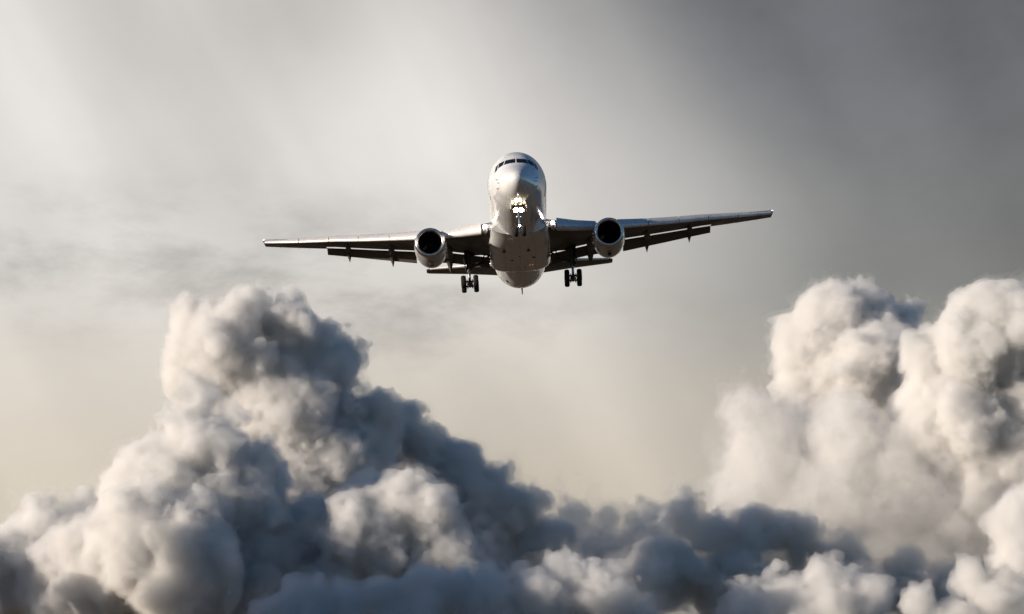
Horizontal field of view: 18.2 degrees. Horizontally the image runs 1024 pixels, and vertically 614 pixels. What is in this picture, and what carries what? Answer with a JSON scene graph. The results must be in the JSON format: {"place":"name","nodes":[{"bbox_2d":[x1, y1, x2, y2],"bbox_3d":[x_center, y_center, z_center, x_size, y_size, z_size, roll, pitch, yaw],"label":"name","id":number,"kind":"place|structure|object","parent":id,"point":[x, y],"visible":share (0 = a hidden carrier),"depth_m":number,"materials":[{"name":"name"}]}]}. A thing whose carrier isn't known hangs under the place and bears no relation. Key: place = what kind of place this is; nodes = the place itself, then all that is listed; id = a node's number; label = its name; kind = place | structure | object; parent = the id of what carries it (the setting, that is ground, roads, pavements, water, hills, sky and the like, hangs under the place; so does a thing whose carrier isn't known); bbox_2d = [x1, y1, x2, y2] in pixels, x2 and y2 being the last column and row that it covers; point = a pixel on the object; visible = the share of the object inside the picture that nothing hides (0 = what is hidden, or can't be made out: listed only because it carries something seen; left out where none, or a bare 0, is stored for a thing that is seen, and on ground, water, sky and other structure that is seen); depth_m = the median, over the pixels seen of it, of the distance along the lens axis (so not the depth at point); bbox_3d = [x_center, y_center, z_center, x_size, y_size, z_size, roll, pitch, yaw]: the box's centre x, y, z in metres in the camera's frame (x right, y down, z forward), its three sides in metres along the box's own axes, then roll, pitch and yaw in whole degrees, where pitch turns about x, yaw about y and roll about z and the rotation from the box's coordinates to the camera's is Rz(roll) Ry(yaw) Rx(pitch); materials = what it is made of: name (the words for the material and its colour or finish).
{"place":"outdoors","nodes":[
{"label":"outdoors","id":0,"kind":"place"},
{"bbox_2d":[0,0,1023,613],"label":"sky","id":1,"kind":"structure","parent":0,"point":[816,405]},
{"bbox_2d":[263,152,772,293],"bbox_3d":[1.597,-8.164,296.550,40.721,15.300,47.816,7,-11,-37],"label":"airliner","id":2,"kind":"object","parent":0,"point":[518,239],"visible":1,"depth_m":287.77,"materials":[{"name":"silver metal"}]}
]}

